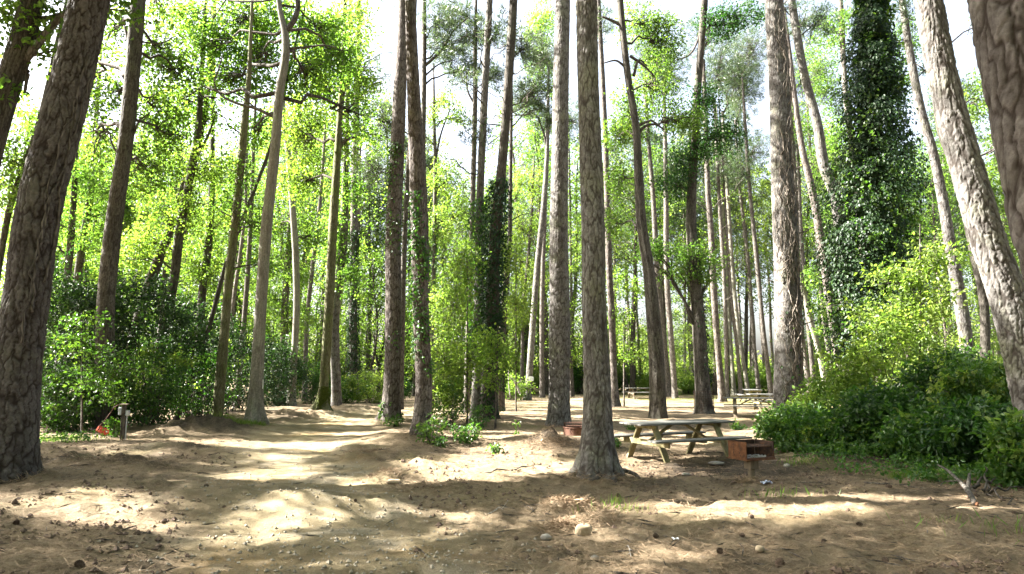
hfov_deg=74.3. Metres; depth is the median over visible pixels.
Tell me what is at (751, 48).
pine tree
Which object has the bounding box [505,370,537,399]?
leafy shrub
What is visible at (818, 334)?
maple tree
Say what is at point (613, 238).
maple tree
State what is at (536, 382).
leafy shrub
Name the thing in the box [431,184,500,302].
maple tree
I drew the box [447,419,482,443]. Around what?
weed plant
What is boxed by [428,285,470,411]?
sapling
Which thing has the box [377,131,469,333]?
maple tree
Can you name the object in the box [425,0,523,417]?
pine tree
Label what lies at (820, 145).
pine tree
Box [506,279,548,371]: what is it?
maple tree
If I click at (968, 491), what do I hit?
fallen branch
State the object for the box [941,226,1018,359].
maple tree
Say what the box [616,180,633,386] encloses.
pine tree
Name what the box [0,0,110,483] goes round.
pine tree
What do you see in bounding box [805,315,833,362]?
maple tree
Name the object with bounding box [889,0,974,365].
pine tree
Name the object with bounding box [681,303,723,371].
maple tree
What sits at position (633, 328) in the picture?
maple tree
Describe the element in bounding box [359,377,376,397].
leafy shrub
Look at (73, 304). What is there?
holly shrub
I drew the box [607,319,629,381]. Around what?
maple tree
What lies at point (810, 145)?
pine tree
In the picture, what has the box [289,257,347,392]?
maple tree
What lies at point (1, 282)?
maple tree
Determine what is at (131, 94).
oak tree
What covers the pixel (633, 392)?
picnic table
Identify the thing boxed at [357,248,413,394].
maple tree
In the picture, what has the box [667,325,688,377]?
maple tree
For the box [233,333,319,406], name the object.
holly shrub
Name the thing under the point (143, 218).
maple tree
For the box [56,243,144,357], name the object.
maple tree
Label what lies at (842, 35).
pine tree
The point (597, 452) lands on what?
pine tree
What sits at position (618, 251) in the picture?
pine tree
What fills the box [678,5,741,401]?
pine tree
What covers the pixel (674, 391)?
pine tree
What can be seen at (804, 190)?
maple tree
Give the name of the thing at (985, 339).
maple tree
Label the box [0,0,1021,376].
sky
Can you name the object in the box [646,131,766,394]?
maple tree
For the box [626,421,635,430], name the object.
weed plant
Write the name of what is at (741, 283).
pine tree
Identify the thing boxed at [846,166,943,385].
maple tree
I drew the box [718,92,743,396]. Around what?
pine tree
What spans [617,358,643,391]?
leafy shrub
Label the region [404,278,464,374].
maple tree
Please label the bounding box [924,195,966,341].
pine tree
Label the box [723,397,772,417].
picnic table
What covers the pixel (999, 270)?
pine tree
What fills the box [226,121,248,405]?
maple tree
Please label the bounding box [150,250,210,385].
maple tree
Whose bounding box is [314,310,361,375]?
maple tree
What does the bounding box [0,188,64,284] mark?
maple tree
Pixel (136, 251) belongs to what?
maple tree
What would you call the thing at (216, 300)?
maple tree
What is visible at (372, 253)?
maple tree
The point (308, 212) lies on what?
pine tree
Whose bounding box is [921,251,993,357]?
maple tree
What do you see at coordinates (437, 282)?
maple tree
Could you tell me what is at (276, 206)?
maple tree
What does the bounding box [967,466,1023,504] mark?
fallen branch
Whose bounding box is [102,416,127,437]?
leafy shrub
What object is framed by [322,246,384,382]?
maple tree
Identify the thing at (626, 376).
maple tree
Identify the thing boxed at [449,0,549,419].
ivy covered tree
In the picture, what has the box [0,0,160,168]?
oak tree
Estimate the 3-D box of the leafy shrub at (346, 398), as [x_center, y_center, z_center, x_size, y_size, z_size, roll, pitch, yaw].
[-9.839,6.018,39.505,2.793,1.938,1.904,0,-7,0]
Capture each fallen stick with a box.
[484,465,533,472]
[864,481,922,488]
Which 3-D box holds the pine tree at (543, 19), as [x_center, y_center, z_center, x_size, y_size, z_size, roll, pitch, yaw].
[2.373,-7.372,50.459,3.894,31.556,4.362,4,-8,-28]
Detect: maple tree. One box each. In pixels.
[0,93,99,339]
[0,97,109,347]
[0,128,131,357]
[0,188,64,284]
[0,228,61,367]
[1,262,60,380]
[43,239,98,371]
[52,133,136,367]
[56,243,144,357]
[63,164,179,359]
[64,135,133,365]
[79,127,201,381]
[90,267,162,365]
[120,77,236,339]
[120,183,221,395]
[123,240,188,371]
[139,0,386,424]
[142,272,208,390]
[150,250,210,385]
[154,265,221,375]
[167,138,261,396]
[169,146,280,362]
[172,0,306,419]
[177,2,288,416]
[177,253,223,398]
[184,137,282,329]
[189,195,253,338]
[196,182,280,362]
[206,268,278,383]
[223,108,319,387]
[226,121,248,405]
[232,74,257,407]
[238,250,280,366]
[247,245,302,373]
[247,274,291,394]
[249,101,327,405]
[261,0,389,410]
[265,290,318,380]
[271,141,336,299]
[273,127,382,310]
[275,268,318,388]
[276,186,287,398]
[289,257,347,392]
[298,257,372,379]
[299,245,345,367]
[301,108,326,400]
[302,80,410,376]
[311,205,382,372]
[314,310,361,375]
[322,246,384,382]
[337,177,411,383]
[339,271,373,370]
[341,267,407,386]
[342,228,413,392]
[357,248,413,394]
[371,232,414,360]
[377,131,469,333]
[381,272,440,395]
[384,265,442,362]
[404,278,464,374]
[405,31,474,406]
[405,218,473,373]
[412,172,488,354]
[430,260,471,374]
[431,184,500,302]
[431,184,515,393]
[476,97,551,365]
[499,263,539,372]
[499,275,534,368]
[500,261,538,372]
[501,223,549,369]
[502,154,549,393]
[504,116,581,394]
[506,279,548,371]
[511,265,582,371]
[522,133,625,391]
[535,215,582,395]
[540,184,632,393]
[568,161,651,310]
[568,224,624,359]
[573,315,622,380]
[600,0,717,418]
[602,114,674,394]
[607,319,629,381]
[608,289,646,392]
[619,141,707,335]
[625,0,764,413]
[625,329,648,388]
[628,325,648,377]
[635,323,667,381]
[637,282,688,374]
[644,293,686,375]
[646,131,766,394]
[660,179,744,324]
[666,306,712,380]
[667,294,732,384]
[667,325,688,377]
[679,278,736,367]
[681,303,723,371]
[701,155,773,390]
[707,286,749,373]
[715,162,815,320]
[756,137,856,359]
[770,291,824,389]
[791,35,850,380]
[795,121,856,275]
[801,132,898,293]
[802,298,825,376]
[804,187,911,368]
[804,310,825,365]
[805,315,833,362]
[813,249,887,375]
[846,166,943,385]
[878,269,957,376]
[887,133,974,342]
[887,243,942,385]
[902,152,957,362]
[904,226,996,369]
[916,17,1016,361]
[916,67,1015,325]
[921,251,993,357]
[932,291,1002,360]
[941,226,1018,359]
[948,151,1023,302]
[972,306,999,357]
[990,329,999,355]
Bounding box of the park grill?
[726,439,775,480]
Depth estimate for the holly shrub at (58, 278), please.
26.65 m
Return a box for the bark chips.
[0,445,1023,573]
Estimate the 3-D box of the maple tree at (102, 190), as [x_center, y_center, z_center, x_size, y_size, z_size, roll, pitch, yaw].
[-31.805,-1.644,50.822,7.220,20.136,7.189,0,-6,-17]
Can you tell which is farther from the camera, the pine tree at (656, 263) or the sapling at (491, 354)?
the pine tree at (656, 263)
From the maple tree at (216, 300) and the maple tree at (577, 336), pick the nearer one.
the maple tree at (216, 300)
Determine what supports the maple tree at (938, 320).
on the ground at (342, 424)
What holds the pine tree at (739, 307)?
on the ground at (342, 424)
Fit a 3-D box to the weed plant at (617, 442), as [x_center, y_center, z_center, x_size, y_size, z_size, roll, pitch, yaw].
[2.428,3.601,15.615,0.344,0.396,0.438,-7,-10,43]
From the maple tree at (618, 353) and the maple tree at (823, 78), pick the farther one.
the maple tree at (618, 353)
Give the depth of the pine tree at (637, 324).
68.40 m
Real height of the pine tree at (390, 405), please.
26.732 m
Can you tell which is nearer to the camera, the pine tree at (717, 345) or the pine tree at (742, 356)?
the pine tree at (717, 345)
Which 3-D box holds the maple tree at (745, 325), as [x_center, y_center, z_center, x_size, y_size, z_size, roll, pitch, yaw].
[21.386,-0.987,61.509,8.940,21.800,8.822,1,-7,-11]
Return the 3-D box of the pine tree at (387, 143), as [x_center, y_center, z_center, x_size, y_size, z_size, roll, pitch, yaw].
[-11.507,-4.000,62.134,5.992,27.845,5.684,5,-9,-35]
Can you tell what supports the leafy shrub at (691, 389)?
on the ground at (342, 424)
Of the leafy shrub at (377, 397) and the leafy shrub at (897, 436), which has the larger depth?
the leafy shrub at (377, 397)
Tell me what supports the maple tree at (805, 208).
on the ground at (342, 424)
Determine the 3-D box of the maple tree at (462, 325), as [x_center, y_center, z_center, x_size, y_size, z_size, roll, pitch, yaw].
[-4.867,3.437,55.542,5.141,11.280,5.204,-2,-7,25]
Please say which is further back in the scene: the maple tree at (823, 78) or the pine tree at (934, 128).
the pine tree at (934, 128)
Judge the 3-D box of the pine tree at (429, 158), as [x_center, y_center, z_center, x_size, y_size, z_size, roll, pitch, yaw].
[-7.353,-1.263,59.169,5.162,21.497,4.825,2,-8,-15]
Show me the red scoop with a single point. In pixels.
(101, 430)
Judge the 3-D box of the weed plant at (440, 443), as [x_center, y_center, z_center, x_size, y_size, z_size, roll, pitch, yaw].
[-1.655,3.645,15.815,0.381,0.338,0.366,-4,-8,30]
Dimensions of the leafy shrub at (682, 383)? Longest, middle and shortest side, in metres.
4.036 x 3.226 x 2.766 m
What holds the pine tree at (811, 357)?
on the ground at (342, 424)
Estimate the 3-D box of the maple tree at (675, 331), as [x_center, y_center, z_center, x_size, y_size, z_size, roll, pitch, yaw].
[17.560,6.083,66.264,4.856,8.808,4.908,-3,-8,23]
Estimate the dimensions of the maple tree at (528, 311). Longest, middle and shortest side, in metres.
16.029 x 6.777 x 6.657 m
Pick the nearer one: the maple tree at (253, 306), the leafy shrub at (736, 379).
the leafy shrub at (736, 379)
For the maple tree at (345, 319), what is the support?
on the ground at (342, 424)
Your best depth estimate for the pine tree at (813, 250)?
68.77 m
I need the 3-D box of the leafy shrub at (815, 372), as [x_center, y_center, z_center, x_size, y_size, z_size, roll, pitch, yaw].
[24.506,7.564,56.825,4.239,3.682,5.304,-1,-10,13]
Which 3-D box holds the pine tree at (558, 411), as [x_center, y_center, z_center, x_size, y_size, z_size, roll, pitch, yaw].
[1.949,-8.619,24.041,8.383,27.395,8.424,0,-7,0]
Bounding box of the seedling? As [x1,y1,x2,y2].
[513,420,520,434]
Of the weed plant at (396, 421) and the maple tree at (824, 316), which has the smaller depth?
the weed plant at (396, 421)
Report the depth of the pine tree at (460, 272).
81.20 m
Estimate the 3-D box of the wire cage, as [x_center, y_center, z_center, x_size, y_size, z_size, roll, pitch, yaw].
[8.367,5.036,29.461,0.853,1.033,0.854,0,-7,0]
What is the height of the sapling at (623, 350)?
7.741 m
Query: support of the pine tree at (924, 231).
on the ground at (342, 424)
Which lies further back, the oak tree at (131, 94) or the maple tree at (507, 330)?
the maple tree at (507, 330)
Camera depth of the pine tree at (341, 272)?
33.20 m
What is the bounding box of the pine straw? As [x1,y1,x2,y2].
[0,425,1023,573]
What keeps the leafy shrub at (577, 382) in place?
on the ground at (342, 424)
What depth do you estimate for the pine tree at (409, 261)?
60.24 m
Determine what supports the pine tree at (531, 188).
on the ground at (342, 424)
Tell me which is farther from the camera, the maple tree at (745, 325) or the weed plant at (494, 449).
the maple tree at (745, 325)
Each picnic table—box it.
[614,419,752,462]
[627,388,648,398]
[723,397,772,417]
[736,389,770,401]
[745,394,772,411]
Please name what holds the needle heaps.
on the ground at (342, 424)
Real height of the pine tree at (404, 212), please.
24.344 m
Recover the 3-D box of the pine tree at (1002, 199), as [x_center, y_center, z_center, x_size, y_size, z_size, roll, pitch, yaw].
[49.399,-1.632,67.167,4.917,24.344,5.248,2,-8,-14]
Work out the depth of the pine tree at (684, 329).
58.07 m
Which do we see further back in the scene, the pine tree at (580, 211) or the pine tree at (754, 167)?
the pine tree at (580, 211)
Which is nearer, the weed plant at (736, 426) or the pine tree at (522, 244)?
the weed plant at (736, 426)
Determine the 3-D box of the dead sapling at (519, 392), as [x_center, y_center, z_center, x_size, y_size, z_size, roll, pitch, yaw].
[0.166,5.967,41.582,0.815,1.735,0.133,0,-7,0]
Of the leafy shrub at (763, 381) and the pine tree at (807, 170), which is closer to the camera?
the pine tree at (807, 170)
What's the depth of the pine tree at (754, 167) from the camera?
59.03 m
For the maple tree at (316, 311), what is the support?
on the ground at (342, 424)
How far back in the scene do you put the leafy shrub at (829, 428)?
14.28 m
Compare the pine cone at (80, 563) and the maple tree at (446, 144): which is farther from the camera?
the maple tree at (446, 144)
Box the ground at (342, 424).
[0,377,1023,573]
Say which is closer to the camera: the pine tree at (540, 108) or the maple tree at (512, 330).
the pine tree at (540, 108)
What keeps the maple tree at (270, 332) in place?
on the ground at (342, 424)
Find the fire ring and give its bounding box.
[560,422,581,435]
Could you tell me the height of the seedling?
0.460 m
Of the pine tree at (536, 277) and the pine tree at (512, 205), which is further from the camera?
the pine tree at (512, 205)
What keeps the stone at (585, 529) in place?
on the ground at (342, 424)
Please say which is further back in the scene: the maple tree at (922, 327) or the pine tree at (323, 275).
the pine tree at (323, 275)
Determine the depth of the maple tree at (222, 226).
51.66 m
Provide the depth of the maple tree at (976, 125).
59.89 m
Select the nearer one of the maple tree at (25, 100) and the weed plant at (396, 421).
the weed plant at (396, 421)
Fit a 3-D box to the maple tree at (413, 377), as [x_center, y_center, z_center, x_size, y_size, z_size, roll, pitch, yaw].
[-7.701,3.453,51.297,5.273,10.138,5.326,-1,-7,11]
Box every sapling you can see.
[50,306,167,434]
[428,236,499,424]
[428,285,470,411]
[465,323,517,428]
[499,233,537,410]
[508,370,520,397]
[606,267,656,405]
[806,224,971,358]
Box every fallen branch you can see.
[937,464,978,506]
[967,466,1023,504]
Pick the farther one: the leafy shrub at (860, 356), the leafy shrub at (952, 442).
the leafy shrub at (860, 356)
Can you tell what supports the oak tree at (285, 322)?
on the ground at (342, 424)
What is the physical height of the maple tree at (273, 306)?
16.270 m
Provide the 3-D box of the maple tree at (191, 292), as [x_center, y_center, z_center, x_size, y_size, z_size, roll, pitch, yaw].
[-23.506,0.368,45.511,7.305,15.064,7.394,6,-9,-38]
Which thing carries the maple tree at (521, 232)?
on the ground at (342, 424)
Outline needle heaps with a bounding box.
[0,417,795,535]
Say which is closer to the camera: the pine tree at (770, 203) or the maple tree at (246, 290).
the maple tree at (246, 290)
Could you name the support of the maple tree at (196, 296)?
on the ground at (342, 424)
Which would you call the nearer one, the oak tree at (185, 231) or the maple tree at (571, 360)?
the oak tree at (185, 231)
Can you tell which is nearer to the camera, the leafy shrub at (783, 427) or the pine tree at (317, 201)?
the leafy shrub at (783, 427)
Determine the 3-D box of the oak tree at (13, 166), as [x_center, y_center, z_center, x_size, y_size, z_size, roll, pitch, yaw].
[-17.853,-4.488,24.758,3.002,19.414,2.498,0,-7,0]
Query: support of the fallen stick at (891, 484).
on the ground at (342, 424)
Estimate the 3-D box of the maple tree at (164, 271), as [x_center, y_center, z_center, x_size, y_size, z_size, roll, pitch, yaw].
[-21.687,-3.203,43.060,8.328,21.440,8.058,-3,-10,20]
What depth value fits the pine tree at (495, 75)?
32.31 m
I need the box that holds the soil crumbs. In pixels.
[0,433,1022,573]
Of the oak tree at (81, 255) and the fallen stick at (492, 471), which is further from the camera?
the oak tree at (81, 255)
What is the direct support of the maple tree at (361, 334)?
on the ground at (342, 424)
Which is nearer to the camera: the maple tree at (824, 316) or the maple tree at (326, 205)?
the maple tree at (824, 316)
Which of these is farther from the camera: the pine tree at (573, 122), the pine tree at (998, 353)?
the pine tree at (998, 353)
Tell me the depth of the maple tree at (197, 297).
51.48 m
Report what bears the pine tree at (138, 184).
on the ground at (342, 424)
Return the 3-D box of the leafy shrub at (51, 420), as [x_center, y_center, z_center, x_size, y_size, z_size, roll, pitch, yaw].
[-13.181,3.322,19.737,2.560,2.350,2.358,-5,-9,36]
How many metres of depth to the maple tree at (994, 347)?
54.42 m
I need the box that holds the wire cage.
[694,391,713,413]
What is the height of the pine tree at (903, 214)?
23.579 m
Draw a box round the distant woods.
[1,241,996,381]
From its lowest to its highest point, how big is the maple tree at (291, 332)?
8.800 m
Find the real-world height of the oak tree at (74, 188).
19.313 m
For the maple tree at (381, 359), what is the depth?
60.60 m
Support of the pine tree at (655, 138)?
on the ground at (342, 424)
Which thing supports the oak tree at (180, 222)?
on the ground at (342, 424)
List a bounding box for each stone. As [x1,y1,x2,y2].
[387,479,401,483]
[540,533,551,539]
[575,523,591,535]
[708,461,723,464]
[755,545,764,552]
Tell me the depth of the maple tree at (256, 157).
51.02 m
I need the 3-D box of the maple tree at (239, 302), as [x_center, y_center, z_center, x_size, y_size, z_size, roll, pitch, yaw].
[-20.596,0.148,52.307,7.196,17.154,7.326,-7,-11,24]
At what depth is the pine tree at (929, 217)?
67.78 m
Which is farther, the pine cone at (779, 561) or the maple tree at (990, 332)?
the maple tree at (990, 332)
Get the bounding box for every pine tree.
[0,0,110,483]
[104,140,163,270]
[128,112,170,375]
[144,118,195,262]
[190,184,227,384]
[241,158,262,283]
[247,141,291,267]
[286,129,329,388]
[297,115,341,387]
[298,154,349,365]
[308,0,374,405]
[348,155,386,393]
[349,0,447,408]
[358,180,385,366]
[364,99,408,294]
[375,0,460,421]
[382,135,432,372]
[402,154,455,268]
[405,0,435,437]
[416,0,482,340]
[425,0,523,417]
[426,159,452,341]
[438,0,513,412]
[453,214,468,364]
[484,178,507,258]
[486,171,526,251]
[487,24,552,411]
[498,35,572,399]
[506,185,531,367]
[514,131,551,362]
[519,0,574,397]
[545,0,575,426]
[568,0,640,481]
[568,92,578,363]
[572,174,611,282]
[597,0,641,406]
[603,145,630,339]
[605,193,631,350]
[612,197,639,341]
[615,174,650,373]
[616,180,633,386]
[620,121,674,276]
[623,26,670,396]
[634,132,681,291]
[642,38,693,398]
[648,189,682,278]
[656,113,717,393]
[676,164,706,300]
[676,190,713,266]
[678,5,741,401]
[682,143,685,390]
[687,36,751,396]
[698,215,720,324]
[699,122,752,323]
[699,153,753,375]
[703,35,766,394]
[712,94,769,393]
[716,108,736,394]
[716,184,751,371]
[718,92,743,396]
[721,14,773,396]
[721,53,770,393]
[734,225,767,369]
[735,0,853,374]
[738,194,773,363]
[742,0,814,414]
[749,178,773,363]
[761,192,808,249]
[762,165,813,234]
[784,0,839,375]
[791,101,814,391]
[792,44,829,389]
[802,176,826,347]
[805,98,834,367]
[809,142,851,221]
[811,0,924,385]
[879,135,917,360]
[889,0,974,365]
[903,182,931,364]
[912,60,987,343]
[913,0,1023,421]
[914,179,958,334]
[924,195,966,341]
[951,193,1005,304]
[954,171,1006,358]
[967,0,1023,279]
[990,154,1014,249]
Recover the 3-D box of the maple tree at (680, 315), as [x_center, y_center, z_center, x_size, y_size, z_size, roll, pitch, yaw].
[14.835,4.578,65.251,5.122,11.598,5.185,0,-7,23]
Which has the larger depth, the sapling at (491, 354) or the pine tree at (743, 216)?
the pine tree at (743, 216)
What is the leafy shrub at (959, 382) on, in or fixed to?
on the ground at (342, 424)
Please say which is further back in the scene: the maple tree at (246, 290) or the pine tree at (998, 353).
the pine tree at (998, 353)
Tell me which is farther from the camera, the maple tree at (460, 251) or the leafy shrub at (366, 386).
the maple tree at (460, 251)
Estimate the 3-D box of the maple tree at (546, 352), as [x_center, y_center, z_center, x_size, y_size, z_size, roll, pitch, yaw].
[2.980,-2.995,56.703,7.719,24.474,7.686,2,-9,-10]
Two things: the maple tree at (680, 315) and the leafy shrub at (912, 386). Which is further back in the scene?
the maple tree at (680, 315)
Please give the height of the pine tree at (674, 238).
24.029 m
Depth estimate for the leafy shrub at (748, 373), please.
59.62 m
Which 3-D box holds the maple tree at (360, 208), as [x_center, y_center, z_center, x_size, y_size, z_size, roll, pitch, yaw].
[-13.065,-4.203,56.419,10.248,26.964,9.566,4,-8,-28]
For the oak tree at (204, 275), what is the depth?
29.25 m
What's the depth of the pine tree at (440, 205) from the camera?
67.81 m
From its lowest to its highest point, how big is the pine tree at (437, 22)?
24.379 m
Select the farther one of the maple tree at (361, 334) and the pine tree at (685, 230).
the pine tree at (685, 230)
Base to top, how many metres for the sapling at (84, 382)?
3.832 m
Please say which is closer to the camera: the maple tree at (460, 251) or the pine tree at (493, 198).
the maple tree at (460, 251)
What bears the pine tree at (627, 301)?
on the ground at (342, 424)
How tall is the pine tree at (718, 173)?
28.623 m
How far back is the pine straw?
7.43 m
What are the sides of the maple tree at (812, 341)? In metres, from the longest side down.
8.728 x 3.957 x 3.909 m
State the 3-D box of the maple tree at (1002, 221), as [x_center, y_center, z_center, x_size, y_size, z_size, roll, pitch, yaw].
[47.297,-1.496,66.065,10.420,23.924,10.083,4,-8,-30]
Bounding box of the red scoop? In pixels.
[96,404,118,434]
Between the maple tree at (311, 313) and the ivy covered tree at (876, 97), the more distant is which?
the maple tree at (311, 313)
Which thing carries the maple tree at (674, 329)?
on the ground at (342, 424)
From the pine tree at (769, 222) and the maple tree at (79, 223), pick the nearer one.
the maple tree at (79, 223)
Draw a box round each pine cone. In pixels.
[74,559,84,569]
[775,557,784,567]
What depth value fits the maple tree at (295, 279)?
37.60 m
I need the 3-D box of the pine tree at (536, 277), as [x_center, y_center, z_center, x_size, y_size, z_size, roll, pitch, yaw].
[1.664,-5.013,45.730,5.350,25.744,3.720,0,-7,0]
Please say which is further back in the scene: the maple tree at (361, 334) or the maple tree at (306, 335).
the maple tree at (361, 334)
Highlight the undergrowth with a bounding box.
[40,395,1023,490]
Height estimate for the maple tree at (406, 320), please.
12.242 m
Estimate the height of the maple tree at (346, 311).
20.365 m
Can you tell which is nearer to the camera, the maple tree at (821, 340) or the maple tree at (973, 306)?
the maple tree at (973, 306)
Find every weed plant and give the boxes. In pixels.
[378,414,403,426]
[413,412,450,444]
[431,380,471,425]
[431,436,447,447]
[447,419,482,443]
[469,402,494,429]
[485,442,505,454]
[614,437,622,448]
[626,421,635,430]
[729,418,753,429]
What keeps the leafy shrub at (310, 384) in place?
on the ground at (342, 424)
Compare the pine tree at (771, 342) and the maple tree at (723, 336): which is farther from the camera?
the pine tree at (771, 342)
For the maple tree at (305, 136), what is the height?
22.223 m
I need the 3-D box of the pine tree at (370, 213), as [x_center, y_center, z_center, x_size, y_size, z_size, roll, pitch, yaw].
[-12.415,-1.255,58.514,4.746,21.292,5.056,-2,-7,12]
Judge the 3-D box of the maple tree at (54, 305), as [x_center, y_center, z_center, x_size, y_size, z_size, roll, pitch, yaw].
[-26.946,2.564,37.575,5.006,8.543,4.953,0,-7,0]
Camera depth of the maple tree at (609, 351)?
56.08 m
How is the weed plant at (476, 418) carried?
on the ground at (342, 424)
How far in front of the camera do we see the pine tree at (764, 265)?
78.77 m
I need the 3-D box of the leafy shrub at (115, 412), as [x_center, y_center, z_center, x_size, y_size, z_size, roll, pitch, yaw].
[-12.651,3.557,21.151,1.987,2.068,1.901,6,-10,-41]
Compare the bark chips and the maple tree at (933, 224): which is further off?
the maple tree at (933, 224)
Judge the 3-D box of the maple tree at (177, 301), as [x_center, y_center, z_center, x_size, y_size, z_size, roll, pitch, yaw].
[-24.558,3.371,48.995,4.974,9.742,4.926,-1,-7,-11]
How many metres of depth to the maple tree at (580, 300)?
70.00 m
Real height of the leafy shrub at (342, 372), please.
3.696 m
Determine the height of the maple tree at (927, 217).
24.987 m
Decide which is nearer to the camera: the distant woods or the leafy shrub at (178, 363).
the leafy shrub at (178, 363)
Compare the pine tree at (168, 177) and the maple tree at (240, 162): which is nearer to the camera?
the maple tree at (240, 162)
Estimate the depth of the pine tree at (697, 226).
79.52 m
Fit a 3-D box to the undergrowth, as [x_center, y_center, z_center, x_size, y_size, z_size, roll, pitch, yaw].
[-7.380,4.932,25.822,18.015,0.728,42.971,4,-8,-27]
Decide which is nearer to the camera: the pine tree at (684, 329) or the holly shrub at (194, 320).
the holly shrub at (194, 320)
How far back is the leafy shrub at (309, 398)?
38.41 m
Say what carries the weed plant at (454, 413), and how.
on the ground at (342, 424)
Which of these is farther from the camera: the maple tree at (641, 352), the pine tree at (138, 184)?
the maple tree at (641, 352)
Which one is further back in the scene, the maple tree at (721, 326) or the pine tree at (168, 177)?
the maple tree at (721, 326)
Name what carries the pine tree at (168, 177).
on the ground at (342, 424)
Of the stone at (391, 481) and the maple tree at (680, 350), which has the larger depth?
the maple tree at (680, 350)
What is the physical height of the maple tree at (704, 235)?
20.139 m
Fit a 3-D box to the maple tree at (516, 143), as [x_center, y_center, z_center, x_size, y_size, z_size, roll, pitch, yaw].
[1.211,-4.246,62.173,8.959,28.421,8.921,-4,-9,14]
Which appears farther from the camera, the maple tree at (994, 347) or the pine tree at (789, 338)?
the maple tree at (994, 347)
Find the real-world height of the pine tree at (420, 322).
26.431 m
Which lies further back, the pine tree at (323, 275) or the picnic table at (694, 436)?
the pine tree at (323, 275)
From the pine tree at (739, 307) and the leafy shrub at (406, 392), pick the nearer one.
the leafy shrub at (406, 392)
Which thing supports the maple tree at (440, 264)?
on the ground at (342, 424)
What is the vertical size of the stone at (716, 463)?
0.080 m
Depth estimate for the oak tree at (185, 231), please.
34.54 m
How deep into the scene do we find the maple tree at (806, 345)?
53.36 m
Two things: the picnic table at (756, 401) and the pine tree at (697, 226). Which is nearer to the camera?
the picnic table at (756, 401)
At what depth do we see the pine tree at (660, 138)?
65.18 m
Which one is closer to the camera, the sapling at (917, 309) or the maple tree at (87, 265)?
the sapling at (917, 309)
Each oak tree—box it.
[0,0,67,279]
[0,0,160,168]
[0,147,108,370]
[45,0,210,429]
[59,48,157,362]
[96,0,230,417]
[115,1,232,407]
[162,7,246,413]
[166,117,195,347]
[241,83,322,394]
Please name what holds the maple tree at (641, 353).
on the ground at (342, 424)
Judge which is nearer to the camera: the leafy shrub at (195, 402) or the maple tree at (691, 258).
the leafy shrub at (195, 402)
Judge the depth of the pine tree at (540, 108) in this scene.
32.23 m
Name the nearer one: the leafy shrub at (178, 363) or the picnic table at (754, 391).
the leafy shrub at (178, 363)
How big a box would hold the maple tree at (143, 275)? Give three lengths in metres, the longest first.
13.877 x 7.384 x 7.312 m
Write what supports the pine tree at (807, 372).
on the ground at (342, 424)
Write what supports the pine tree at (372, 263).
on the ground at (342, 424)
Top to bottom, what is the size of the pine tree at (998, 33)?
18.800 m
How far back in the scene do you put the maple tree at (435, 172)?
36.94 m
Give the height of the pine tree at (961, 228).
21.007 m
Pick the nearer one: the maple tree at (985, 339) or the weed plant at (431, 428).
the weed plant at (431, 428)
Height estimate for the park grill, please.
0.744 m
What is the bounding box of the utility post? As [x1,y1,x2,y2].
[118,404,129,439]
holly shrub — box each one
[0,240,134,397]
[40,250,155,427]
[54,266,215,424]
[132,287,249,417]
[194,317,297,410]
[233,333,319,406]
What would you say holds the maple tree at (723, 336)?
on the ground at (342, 424)
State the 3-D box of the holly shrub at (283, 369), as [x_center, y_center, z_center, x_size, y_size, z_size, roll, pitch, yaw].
[-12.718,3.656,30.541,5.867,4.576,4.801,0,-7,0]
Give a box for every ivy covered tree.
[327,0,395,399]
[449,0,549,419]
[799,0,937,385]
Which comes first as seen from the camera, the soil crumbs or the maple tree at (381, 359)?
the soil crumbs
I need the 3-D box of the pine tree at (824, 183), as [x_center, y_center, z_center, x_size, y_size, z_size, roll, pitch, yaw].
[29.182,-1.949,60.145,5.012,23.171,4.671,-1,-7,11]
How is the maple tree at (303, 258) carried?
on the ground at (342, 424)
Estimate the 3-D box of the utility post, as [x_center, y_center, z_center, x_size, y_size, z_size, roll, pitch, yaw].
[-10.225,3.596,17.788,0.259,1.029,0.150,2,-7,-12]
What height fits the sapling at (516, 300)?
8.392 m
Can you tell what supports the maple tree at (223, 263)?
on the ground at (342, 424)
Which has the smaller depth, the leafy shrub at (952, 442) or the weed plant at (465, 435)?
the leafy shrub at (952, 442)
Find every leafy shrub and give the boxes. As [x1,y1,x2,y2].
[40,360,122,432]
[72,373,143,428]
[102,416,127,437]
[109,336,202,426]
[161,333,248,419]
[274,359,342,403]
[296,370,329,393]
[329,361,365,380]
[329,374,367,403]
[342,368,406,403]
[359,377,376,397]
[377,360,415,391]
[404,375,413,398]
[435,376,470,395]
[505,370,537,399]
[509,360,539,394]
[573,355,610,393]
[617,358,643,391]
[634,372,648,394]
[647,368,694,389]
[677,371,694,393]
[723,369,751,393]
[741,367,751,387]
[742,360,773,393]
[749,398,840,453]
[786,356,881,415]
[795,402,881,455]
[803,362,826,387]
[811,297,999,403]
[820,378,929,454]
[867,393,983,463]
[868,338,1003,407]
[909,393,1012,469]
[917,341,1012,415]
[969,407,1023,488]
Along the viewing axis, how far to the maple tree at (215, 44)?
26.92 m
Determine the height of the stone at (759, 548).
0.068 m
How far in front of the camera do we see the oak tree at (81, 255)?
33.48 m
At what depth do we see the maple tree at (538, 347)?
59.00 m
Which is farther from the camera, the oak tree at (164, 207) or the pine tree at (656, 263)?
the pine tree at (656, 263)
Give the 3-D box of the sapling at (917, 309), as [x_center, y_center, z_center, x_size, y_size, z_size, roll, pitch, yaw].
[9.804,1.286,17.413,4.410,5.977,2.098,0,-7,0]

